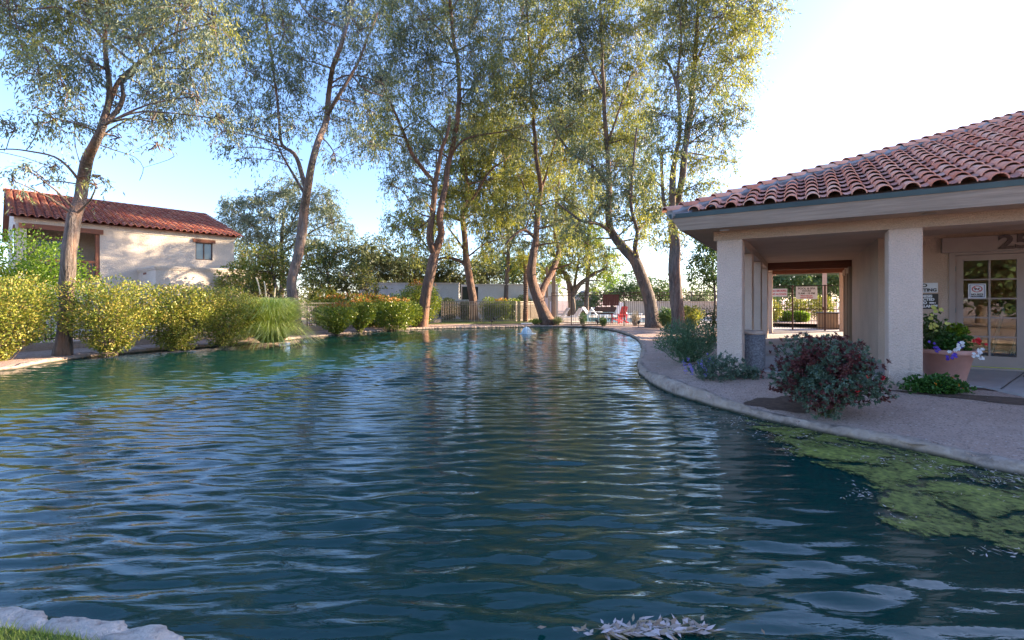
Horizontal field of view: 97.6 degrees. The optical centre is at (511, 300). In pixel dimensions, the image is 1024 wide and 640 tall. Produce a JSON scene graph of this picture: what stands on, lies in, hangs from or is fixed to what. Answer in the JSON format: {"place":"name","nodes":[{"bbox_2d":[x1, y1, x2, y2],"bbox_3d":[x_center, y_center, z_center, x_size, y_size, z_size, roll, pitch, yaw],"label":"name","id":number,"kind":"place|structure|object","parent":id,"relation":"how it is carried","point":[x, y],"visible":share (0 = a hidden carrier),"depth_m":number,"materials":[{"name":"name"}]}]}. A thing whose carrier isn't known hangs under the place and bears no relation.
{"place":"outdoors","nodes":[
{"label":"outdoors","id":0,"kind":"place"},
{"bbox_2d":[0,616,114,639],"bbox_3d":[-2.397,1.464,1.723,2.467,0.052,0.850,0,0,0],"label":"grass","id":1,"kind":"structure","parent":0,"point":[33,631],"depth_m":1.97,"materials":[{"name":"plant"}]},
{"bbox_2d":[428,319,531,323],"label":"lawn","id":2,"kind":"structure","parent":0,"point":[478,322],"depth_m":30.52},
{"bbox_2d":[438,297,459,319],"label":"round shrub","id":3,"kind":"object","parent":2,"relation":"on","point":[446,308],"visible":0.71,"depth_m":33.24,"materials":[{"name":"green plant"}]},
{"bbox_2d":[457,302,468,319],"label":"round shrub","id":4,"kind":"object","parent":2,"relation":"on","point":[464,311],"visible":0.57,"depth_m":33.71,"materials":[{"name":"green plant"}]},
{"bbox_2d":[478,296,496,319],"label":"round shrub","id":5,"kind":"object","parent":2,"relation":"on","point":[486,310],"visible":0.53,"depth_m":33.07,"materials":[{"name":"green plant"}]},
{"bbox_2d":[492,297,510,319],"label":"round shrub","id":6,"kind":"object","parent":2,"relation":"on","point":[500,310],"visible":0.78,"depth_m":32.35,"materials":[{"name":"green plant"}]},
{"bbox_2d":[503,298,520,319],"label":"round shrub","id":7,"kind":"object","parent":2,"relation":"on","point":[514,299],"visible":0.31,"depth_m":33.31,"materials":[{"name":"green plant"}]},
{"bbox_2d":[507,251,543,321],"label":"palm tree","id":8,"kind":"object","parent":2,"relation":"on","point":[525,294],"visible":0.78,"depth_m":31.66,"materials":[{"name":"green plant"}]},
{"bbox_2d":[0,327,1023,639],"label":"water","id":9,"kind":"structure","parent":0,"point":[558,483],"depth_m":3.56,"materials":[{"name":"liquid"}]},
{"bbox_2d":[538,614,764,639],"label":"leaf raft","id":10,"kind":"object","parent":9,"relation":"on","point":[628,629],"visible":1,"depth_m":2.21,"materials":[{"name":"plant"}]},
{"bbox_2d":[677,407,1023,561],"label":"floating leaves","id":11,"kind":"object","parent":9,"relation":"on","point":[863,457],"visible":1,"depth_m":4.21,"materials":[{"name":"green plant"}]},
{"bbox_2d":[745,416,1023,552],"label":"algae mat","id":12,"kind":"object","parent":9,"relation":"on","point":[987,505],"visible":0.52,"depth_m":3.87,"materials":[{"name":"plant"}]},
{"bbox_2d":[0,301,1023,460],"bbox_3d":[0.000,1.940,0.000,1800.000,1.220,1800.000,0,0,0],"label":"ground","id":13,"kind":"structure","parent":0,"point":[999,426],"depth_m":6.09,"materials":[{"name":"concrete"}]},
{"bbox_2d":[0,258,50,341],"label":"leafy bush","id":14,"kind":"object","parent":13,"relation":"on","point":[18,283],"visible":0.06,"depth_m":14.37,"materials":[{"name":"green plant"}]},
{"bbox_2d":[0,270,67,360],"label":"hedge bush","id":15,"kind":"object","parent":13,"relation":"on","point":[14,316],"visible":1,"depth_m":11.45,"materials":[{"name":"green plant"}]},
{"bbox_2d":[0,223,109,343],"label":"leafy bush","id":16,"kind":"object","parent":13,"relation":"on","point":[23,264],"visible":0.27,"depth_m":14.65,"materials":[{"name":"green plant"}]},
{"bbox_2d":[42,273,169,356],"bbox_3d":[-11.461,0.419,12.798,2.798,2.434,2.064,0,0,0],"label":"hedge bush","id":17,"kind":"object","parent":13,"relation":"on","point":[114,320],"visible":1,"depth_m":12.55,"materials":[{"name":"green plant"}]},
{"bbox_2d":[0,0,262,355],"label":"eucalyptus tree","id":18,"kind":"object","parent":13,"relation":"on","point":[142,19],"visible":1,"depth_m":12.32,"materials":[{"name":"green plant"}]},
{"bbox_2d":[2,188,271,332],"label":"stucco house","id":19,"kind":"structure","parent":13,"relation":"on","point":[152,245],"depth_m":23.75,"materials":[{"name":"paint"}]},
{"bbox_2d":[38,239,78,277],"bbox_3d":[-23.329,-1.960,23.059,0.029,2.180,1.500,0,0,41],"label":"balcony door","id":20,"kind":"structure","parent":19,"relation":"in","point":[39,244],"depth_m":22.85,"materials":[{"name":"grey"}]},
{"bbox_2d":[196,242,211,260],"bbox_3d":[-17.960,-2.830,26.101,0.060,1.000,0.850,0,0,41],"label":"window","id":21,"kind":"structure","parent":19,"relation":"in","point":[203,250],"depth_m":26.07,"materials":[{"name":"glass"}]},
{"bbox_2d":[121,283,230,350],"bbox_3d":[-10.637,0.534,14.221,2.799,2.185,2.009,0,0,0],"label":"hedge bush","id":22,"kind":"object","parent":13,"relation":"on","point":[177,335],"visible":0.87,"depth_m":14.00,"materials":[{"name":"green plant"}]},
{"bbox_2d":[1,302,441,352],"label":"garden fence","id":23,"kind":"object","parent":13,"relation":"on","point":[49,345],"visible":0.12,"depth_m":15.50,"materials":[{"name":"metal"}]},
{"bbox_2d":[182,285,263,347],"bbox_3d":[-9.931,0.525,15.299,2.603,2.221,2.092,0,0,0],"label":"hedge bush","id":24,"kind":"object","parent":13,"relation":"on","point":[225,336],"visible":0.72,"depth_m":15.09,"materials":[{"name":"green plant"}]},
{"bbox_2d":[227,293,262,339],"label":"hedge bush","id":25,"kind":"object","parent":13,"relation":"on","point":[248,338],"visible":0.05,"depth_m":17.48,"materials":[{"name":"green plant"}]},
{"bbox_2d":[179,277,326,349],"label":"pampas grass","id":26,"kind":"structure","parent":13,"relation":"on","point":[273,325],"depth_m":15.95,"materials":[{"name":"plant"}]},
{"bbox_2d":[211,239,324,307],"bbox_3d":[-12.426,-0.893,22.632,5.992,4.424,3.449,0,0,0],"label":"background tree","id":27,"kind":"object","parent":13,"relation":"on","point":[272,278],"visible":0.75,"depth_m":22.16,"materials":[{"name":"green plant"}]},
{"bbox_2d":[214,171,358,300],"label":"background tree","id":28,"kind":"object","parent":13,"relation":"on","point":[253,223],"visible":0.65,"depth_m":40.51,"materials":[{"name":"green plant"}]},
{"bbox_2d":[196,0,404,334],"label":"eucalyptus tree","id":29,"kind":"object","parent":13,"relation":"on","point":[288,27],"visible":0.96,"depth_m":20.10,"materials":[{"name":"green plant"}]},
{"bbox_2d":[300,284,337,325],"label":"leafy bush","id":30,"kind":"object","parent":13,"relation":"on","point":[316,295],"visible":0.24,"depth_m":25.74,"materials":[{"name":"green plant"}]},
{"bbox_2d":[299,236,392,309],"bbox_3d":[-11.152,-1.392,28.603,7.032,5.696,4.223,0,0,9],"label":"background tree","id":31,"kind":"object","parent":13,"relation":"on","point":[359,281],"visible":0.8,"depth_m":28.40,"materials":[{"name":"green plant"}]},
{"bbox_2d":[310,292,382,326],"bbox_3d":[-9.154,0.598,25.399,4.472,2.210,1.980,0,0,0],"label":"photinia bush","id":32,"kind":"object","parent":13,"relation":"on","point":[343,297],"visible":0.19,"depth_m":25.10,"materials":[{"name":"green plant"}]},
{"bbox_2d":[334,232,413,290],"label":"background tree","id":33,"kind":"object","parent":13,"relation":"on","point":[374,257],"visible":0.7,"depth_m":41.31,"materials":[{"name":"green plant"}]},
{"bbox_2d":[367,293,395,326],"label":"photinia bush","id":34,"kind":"object","parent":13,"relation":"on","point":[379,297],"visible":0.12,"depth_m":25.49,"materials":[{"name":"green plant"}]},
{"bbox_2d":[371,245,439,282],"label":"background tree","id":35,"kind":"object","parent":13,"relation":"on","point":[408,280],"visible":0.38,"depth_m":42.48,"materials":[{"name":"green plant"}]},
{"bbox_2d":[408,303,423,326],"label":"photinia bush","id":36,"kind":"object","parent":13,"relation":"on","point":[416,320],"visible":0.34,"depth_m":25.41,"materials":[{"name":"green plant"}]},
{"bbox_2d":[397,278,441,322],"bbox_3d":[-5.855,0.083,28.644,2.885,3.124,3.025,0,0,26],"label":"photinia bush","id":37,"kind":"object","parent":13,"relation":"on","point":[414,296],"visible":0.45,"depth_m":28.20,"materials":[{"name":"green plant"}]},
{"bbox_2d":[352,0,530,326],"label":"eucalyptus tree","id":38,"kind":"object","parent":13,"relation":"on","point":[468,29],"visible":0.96,"depth_m":25.21,"materials":[{"name":"green plant"}]},
{"bbox_2d":[394,102,492,248],"bbox_3d":[-5.004,-7.311,36.446,9.081,17.607,6.745,0,0,-32],"label":"background tree","id":39,"kind":"object","parent":13,"relation":"on","point":[441,177],"visible":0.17,"depth_m":35.12,"materials":[{"name":"green plant"}]},
{"bbox_2d":[411,247,483,299],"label":"background tree","id":40,"kind":"object","parent":13,"relation":"on","point":[446,276],"visible":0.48,"depth_m":44.46,"materials":[{"name":"green plant"}]},
{"bbox_2d":[375,106,535,319],"bbox_3d":[-4.262,-6.729,33.071,12.556,16.749,8.121,0,0,0],"label":"leaning tree","id":41,"kind":"object","parent":13,"relation":"on","point":[470,194],"visible":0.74,"depth_m":32.57,"materials":[{"name":"green plant"}]},
{"bbox_2d":[358,283,558,318],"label":"white building","id":42,"kind":"structure","parent":13,"relation":"on","point":[483,291],"depth_m":37.00,"materials":[{"name":"paint"}]},
{"bbox_2d":[462,287,477,299],"bbox_3d":[-3.594,-0.599,38.445,1.386,1.098,0.090,0,0,0],"label":"window","id":43,"kind":"structure","parent":42,"relation":"in","point":[464,289],"depth_m":38.40,"materials":[{"name":"grey"}]},
{"bbox_2d":[460,245,509,293],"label":"background tree","id":44,"kind":"object","parent":13,"relation":"on","point":[491,274],"visible":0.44,"depth_m":46.69,"materials":[{"name":"green plant"}]},
{"bbox_2d":[441,301,538,321],"bbox_3d":[-0.553,0.820,32.227,8.634,1.520,2.622,0,0,-30],"label":"picket fence","id":45,"kind":"object","parent":13,"relation":"on","point":[532,311],"visible":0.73,"depth_m":31.13,"materials":[{"name":"wood"}]},
{"bbox_2d":[459,80,559,299],"bbox_3d":[-0.414,-9.060,37.469,9.032,21.409,7.938,0,0,0],"label":"background tree","id":46,"kind":"object","parent":13,"relation":"on","point":[519,250],"visible":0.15,"depth_m":36.90,"materials":[{"name":"green plant"}]},
{"bbox_2d":[0,325,1023,476],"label":"kerb","id":47,"kind":"structure","parent":13,"relation":"on","point":[991,462],"depth_m":6.12,"materials":[{"name":"concrete"}]},
{"bbox_2d":[0,606,48,631],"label":"rock","id":48,"kind":"object","parent":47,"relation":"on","point":[26,618],"visible":0.58,"depth_m":2.11,"materials":[{"name":"stone"}]},
{"bbox_2d":[41,616,128,639],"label":"rock","id":49,"kind":"object","parent":47,"relation":"on","point":[93,627],"visible":0.66,"depth_m":2.06,"materials":[{"name":"stone"}]},
{"bbox_2d":[101,624,183,639],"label":"rock","id":50,"kind":"object","parent":47,"relation":"on","point":[155,632],"visible":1,"depth_m":2.02,"materials":[{"name":"stone"}]},
{"bbox_2d":[313,300,358,334],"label":"photinia bush","id":51,"kind":"object","parent":47,"relation":"on","point":[334,319],"visible":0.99,"depth_m":20.57,"materials":[{"name":"green plant"}]},
{"bbox_2d":[344,295,380,332],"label":"photinia bush","id":52,"kind":"object","parent":47,"relation":"on","point":[360,324],"visible":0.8,"depth_m":21.98,"materials":[{"name":"green plant"}]},
{"bbox_2d":[373,295,421,330],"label":"photinia bush","id":53,"kind":"object","parent":47,"relation":"on","point":[391,309],"visible":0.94,"depth_m":23.47,"materials":[{"name":"green plant"}]},
{"bbox_2d":[486,246,570,283],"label":"background tree","id":54,"kind":"object","parent":13,"relation":"on","point":[513,273],"visible":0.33,"depth_m":49.62,"materials":[{"name":"green plant"}]},
{"bbox_2d":[481,0,605,324],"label":"eucalyptus tree","id":55,"kind":"object","parent":13,"relation":"on","point":[513,135],"visible":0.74,"depth_m":27.87,"materials":[{"name":"green plant"}]},
{"bbox_2d":[552,271,555,316],"bbox_3d":[2.971,-0.450,32.000,0.300,4.000,0.300,0,0,0],"label":"wooden post","id":56,"kind":"object","parent":13,"relation":"on","point":[554,285],"visible":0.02,"depth_m":31.90,"materials":[{"name":"brown wood"}]},
{"bbox_2d":[578,313,586,326],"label":"spiky plant","id":57,"kind":"object","parent":13,"relation":"on","point":[582,321],"visible":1,"depth_m":26.83,"materials":[{"name":"green plant"}]},
{"bbox_2d":[536,222,629,315],"bbox_3d":[6.161,-2.663,38.868,8.277,8.741,5.809,0,0,0],"label":"spreading tree","id":58,"kind":"object","parent":13,"relation":"on","point":[568,278],"visible":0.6,"depth_m":38.24,"materials":[{"name":"green plant"}]},
{"bbox_2d":[539,78,660,313],"bbox_3d":[7.615,-8.937,39.091,11.260,21.311,8.381,0,0,0],"label":"background tree","id":59,"kind":"object","parent":13,"relation":"on","point":[592,229],"visible":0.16,"depth_m":38.84,"materials":[{"name":"green plant"}]},
{"bbox_2d":[575,278,626,309],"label":"mesquite tree","id":60,"kind":"object","parent":13,"relation":"on","point":[592,302],"visible":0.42,"depth_m":50.11,"materials":[{"name":"green plant"}]},
{"bbox_2d":[542,0,669,327],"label":"eucalyptus tree","id":61,"kind":"object","parent":13,"relation":"on","point":[602,33],"visible":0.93,"depth_m":24.95,"materials":[{"name":"green plant"}]},
{"bbox_2d":[604,268,658,306],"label":"mesquite tree","id":62,"kind":"object","parent":13,"relation":"on","point":[632,286],"visible":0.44,"depth_m":50.65,"materials":[{"name":"green plant"}]},
{"bbox_2d":[630,310,640,325],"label":"spiky plant","id":63,"kind":"object","parent":13,"relation":"on","point":[634,320],"visible":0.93,"depth_m":26.83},
{"bbox_2d":[558,315,716,325],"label":"pool deck","id":64,"kind":"structure","parent":13,"relation":"on","point":[577,320],"depth_m":33.26,"materials":[{"name":"concrete"}]},
{"bbox_2d":[611,306,628,323],"bbox_3d":[6.986,0.949,28.976,0.986,1.124,0.780,0,0,-30],"label":"adirondack chair","id":65,"kind":"object","parent":64,"relation":"on","point":[621,313],"visible":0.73,"depth_m":29.01,"materials":[{"name":"red plastic"}]},
{"bbox_2d":[551,292,713,325],"bbox_3d":[7.308,0.520,27.457,10.180,2.060,1.632,0,0,15],"label":"pool fence","id":66,"kind":"object","parent":64,"relation":"on","point":[623,295],"visible":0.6,"depth_m":27.35,"materials":[{"name":"brown metal"}]},
{"bbox_2d":[603,294,618,305],"bbox_3d":[5.981,-0.010,27.093,1.000,0.670,0.045,0,0,0],"label":"hanging screen","id":67,"kind":"object","parent":66,"relation":"attached to","point":[610,299],"visible":1,"depth_m":27.09,"materials":[{"name":"brown fabric"}]},
{"bbox_2d":[639,272,684,300],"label":"mesquite tree","id":68,"kind":"object","parent":13,"relation":"on","point":[659,287],"visible":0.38,"depth_m":51.62,"materials":[{"name":"green plant"}]},
{"bbox_2d":[657,306,670,327],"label":"leafy bush","id":69,"kind":"object","parent":13,"relation":"on","point":[664,316],"visible":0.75,"depth_m":24.38,"materials":[{"name":"green plant"}]},
{"bbox_2d":[651,316,716,362],"bbox_3d":[4.117,0.982,10.609,1.521,1.248,1.433,0,0,44],"label":"penstemon bush","id":70,"kind":"object","parent":13,"relation":"on","point":[684,344],"visible":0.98,"depth_m":10.39,"materials":[{"name":"green plant"}]},
{"bbox_2d":[684,305,705,327],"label":"leafy bush","id":71,"kind":"object","parent":13,"relation":"on","point":[689,311],"visible":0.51,"depth_m":23.22,"materials":[{"name":"green plant"}]},
{"bbox_2d":[682,237,716,317],"bbox_3d":[10.786,-1.325,24.252,3.118,5.431,2.650,0,0,9],"label":"young tree","id":72,"kind":"object","parent":13,"relation":"on","point":[711,257],"visible":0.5,"depth_m":24.00,"materials":[{"name":"green plant"}]},
{"bbox_2d":[682,282,716,300],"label":"mesquite tree","id":73,"kind":"object","parent":13,"relation":"on","point":[689,298],"visible":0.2,"depth_m":54.53,"materials":[{"name":"green plant"}]},
{"bbox_2d":[697,304,716,345],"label":"leafy bush","id":74,"kind":"object","parent":13,"relation":"on","point":[712,322],"visible":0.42,"depth_m":14.45,"materials":[{"name":"green plant"}]},
{"bbox_2d":[625,0,801,332],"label":"eucalyptus tree","id":75,"kind":"object","parent":13,"relation":"on","point":[738,21],"visible":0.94,"depth_m":20.98,"materials":[{"name":"green plant"}]},
{"bbox_2d":[681,350,757,382],"bbox_3d":[3.689,1.190,7.941,1.291,0.646,0.881,0,0,0],"label":"sage plant","id":76,"kind":"object","parent":13,"relation":"on","point":[708,370],"visible":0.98,"depth_m":7.84,"materials":[{"name":"green plant"}]},
{"bbox_2d":[726,363,766,379],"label":"sage plant","id":77,"kind":"object","parent":13,"relation":"on","point":[754,374],"visible":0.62,"depth_m":7.93,"materials":[{"name":"green plant"}]},
{"bbox_2d":[773,299,782,321],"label":"garden shrub","id":78,"kind":"object","parent":13,"relation":"on","point":[776,313],"visible":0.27,"depth_m":30.63,"materials":[{"name":"green plant"}]},
{"bbox_2d":[744,395,813,412],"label":"soil","id":79,"kind":"structure","parent":13,"relation":"on","point":[780,403],"depth_m":6.51,"materials":[{"name":"soil"}]},
{"bbox_2d":[780,310,791,321],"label":"garden shrub","id":80,"kind":"object","parent":13,"relation":"on","point":[788,315],"visible":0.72,"depth_m":31.71,"materials":[{"name":"green plant"}]},
{"bbox_2d":[773,275,814,306],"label":"background tree","id":81,"kind":"object","parent":13,"relation":"on","point":[787,282],"visible":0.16,"depth_m":38.15,"materials":[{"name":"green plant"}]},
{"bbox_2d":[781,297,810,311],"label":"garden shrub","id":82,"kind":"object","parent":13,"relation":"on","point":[796,307],"visible":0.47,"depth_m":33.74,"materials":[{"name":"green plant"}]},
{"bbox_2d":[794,310,810,321],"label":"garden shrub","id":83,"kind":"object","parent":13,"relation":"on","point":[804,316],"visible":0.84,"depth_m":30.76,"materials":[{"name":"green plant"}]},
{"bbox_2d":[789,275,838,308],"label":"background tree","id":84,"kind":"object","parent":13,"relation":"on","point":[831,279],"visible":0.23,"depth_m":39.94,"materials":[{"name":"green plant"}]},
{"bbox_2d":[807,295,835,319],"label":"garden shrub","id":85,"kind":"object","parent":13,"relation":"on","point":[815,305],"visible":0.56,"depth_m":32.88,"materials":[{"name":"green plant"}]},
{"bbox_2d":[759,331,901,420],"bbox_3d":[4.179,0.987,5.965,1.500,1.174,1.312,0,0,0],"label":"wine shrub","id":86,"kind":"object","parent":13,"relation":"on","point":[829,380],"visible":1,"depth_m":5.71,"materials":[{"name":"green plant"}]},
{"bbox_2d":[662,110,1023,396],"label":"clubhouse","id":87,"kind":"structure","parent":13,"relation":"on","point":[885,233],"depth_m":8.48,"materials":[{"name":"paint"}]},
{"bbox_2d":[745,330,765,369],"bbox_3d":[4.793,0.986,8.900,0.450,0.768,0.450,0,0,0],"label":"litter bin","id":88,"kind":"object","parent":87,"relation":"on","point":[755,341],"visible":0.77,"depth_m":8.71,"materials":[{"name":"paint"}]},
{"bbox_2d":[773,285,838,330],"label":"walkway gate","id":89,"kind":"structure","parent":87,"relation":"on","point":[811,327],"depth_m":20.05,"materials":[{"name":"metal"}]},
{"bbox_2d":[773,289,786,296],"bbox_3d":[12.341,-0.350,20.684,0.620,0.360,0.013,0,0,33],"label":"warning sign","id":90,"kind":"object","parent":89,"relation":"attached to","point":[779,292],"visible":0.93,"depth_m":20.68,"materials":[{"name":"white"}]},
{"bbox_2d":[796,286,816,298],"bbox_3d":[13.223,-0.330,20.114,0.800,0.560,0.013,0,0,33],"label":"hours sign","id":91,"kind":"object","parent":89,"relation":"attached to","point":[806,292],"visible":1,"depth_m":20.11,"materials":[{"name":"white"}]},
{"bbox_2d":[842,269,845,336],"bbox_3d":[12.112,0.125,16.280,0.099,2.450,1.150,0,0,33],"label":"window frame","id":92,"kind":"structure","parent":87,"relation":"in","point":[843,272],"depth_m":16.59,"materials":[{"name":"brown wood"}]},
{"bbox_2d":[845,266,851,340],"bbox_3d":[11.352,0.125,15.104,0.099,2.450,1.150,0,0,33],"label":"window frame","id":93,"kind":"structure","parent":87,"relation":"in","point":[848,271],"depth_m":14.67,"materials":[{"name":"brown wood"}]},
{"bbox_2d":[923,294,937,308],"bbox_3d":[8.461,0.025,9.249,0.500,0.310,0.012,0,0,33],"label":"surveillance sign","id":94,"kind":"object","parent":87,"relation":"attached to","point":[929,300],"visible":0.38,"depth_m":9.18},
{"bbox_2d":[923,283,937,292],"bbox_3d":[8.457,-0.255,9.251,0.500,0.200,0.012,0,0,33],"label":"soliciting sign","id":95,"kind":"object","parent":87,"relation":"attached to","point":[930,287],"visible":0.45,"depth_m":9.18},
{"bbox_2d":[923,346,977,381],"bbox_3d":[7.302,1.093,7.550,0.770,0.555,0.770,0,0,0],"label":"flower pot","id":96,"kind":"object","parent":87,"relation":"on","point":[938,363],"visible":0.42,"depth_m":7.31,"materials":[{"name":"ceramic"}]},
{"bbox_2d":[923,305,987,359],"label":"potted flowers","id":97,"kind":"object","parent":96,"relation":"in","point":[950,337],"visible":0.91,"depth_m":7.41,"materials":[{"name":"green plant"}]},
{"bbox_2d":[968,284,985,297],"bbox_3d":[9.152,-0.180,8.816,0.250,0.290,0.012,0,0,33],"label":"no pets sign","id":98,"kind":"object","parent":87,"relation":"attached to","point":[976,290],"visible":1,"depth_m":8.81,"materials":[{"name":"white"}]},
{"bbox_2d":[955,253,1023,368],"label":"door","id":99,"kind":"structure","parent":87,"relation":"in","point":[990,361],"depth_m":8.68,"materials":[{"name":"paint"}]},
{"bbox_2d":[969,300,1015,356],"bbox_3d":[10.178,0.644,9.879,0.800,1.292,1.700,0,0,-19],"label":"treadmill","id":100,"kind":"object","parent":87,"relation":"in","point":[1007,304],"visible":0.43,"depth_m":9.25,"materials":[{"name":"metal"}]},
{"bbox_2d":[892,390,1023,404],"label":"soil","id":101,"kind":"structure","parent":13,"relation":"on","point":[1009,400],"depth_m":6.32,"materials":[{"name":"soil"}]},
{"bbox_2d":[898,372,976,394],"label":"lantana plant","id":102,"kind":"object","parent":101,"relation":"on","point":[939,383],"visible":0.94,"depth_m":6.62,"materials":[{"name":"green plant"}]},
{"bbox_2d":[0,0,1023,300],"label":"sky","id":103,"kind":"structure","parent":0,"point":[851,78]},
{"bbox_2d":[578,307,616,314],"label":"dark wall","id":104,"kind":"structure","parent":0,"point":[605,309],"depth_m":47.00,"materials":[{"name":"brown metal"}]},
{"bbox_2d":[585,317,644,321],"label":"pool water","id":105,"kind":"structure","parent":0,"point":[628,320],"depth_m":33.04,"materials":[{"name":"teal liquid"}]},
{"bbox_2d":[625,301,716,314],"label":"garden wall","id":106,"kind":"structure","parent":0,"point":[640,306],"depth_m":46.00,"materials":[{"name":"paint"}]},
{"bbox_2d":[775,323,815,327],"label":"patio","id":107,"kind":"structure","parent":0,"point":[794,324],"depth_m":24.40,"materials":[{"name":"concrete"}]},
{"bbox_2d":[776,273,838,311],"bbox_3d":[15.441,-0.050,23.178,4.600,3.200,3.150,0,0,33],"label":"patio cover","id":108,"kind":"object","parent":107,"relation":"on","point":[824,278],"visible":0.06,"depth_m":23.95,"materials":[{"name":"paint"}]},
{"bbox_2d":[815,312,838,328],"bbox_3d":[14.888,1.022,21.124,0.950,0.905,0.700,0,0,33],"label":"outdoor counter","id":109,"kind":"object","parent":107,"relation":"on","point":[829,319],"visible":0.64,"depth_m":20.85,"materials":[{"name":"brown wood"}]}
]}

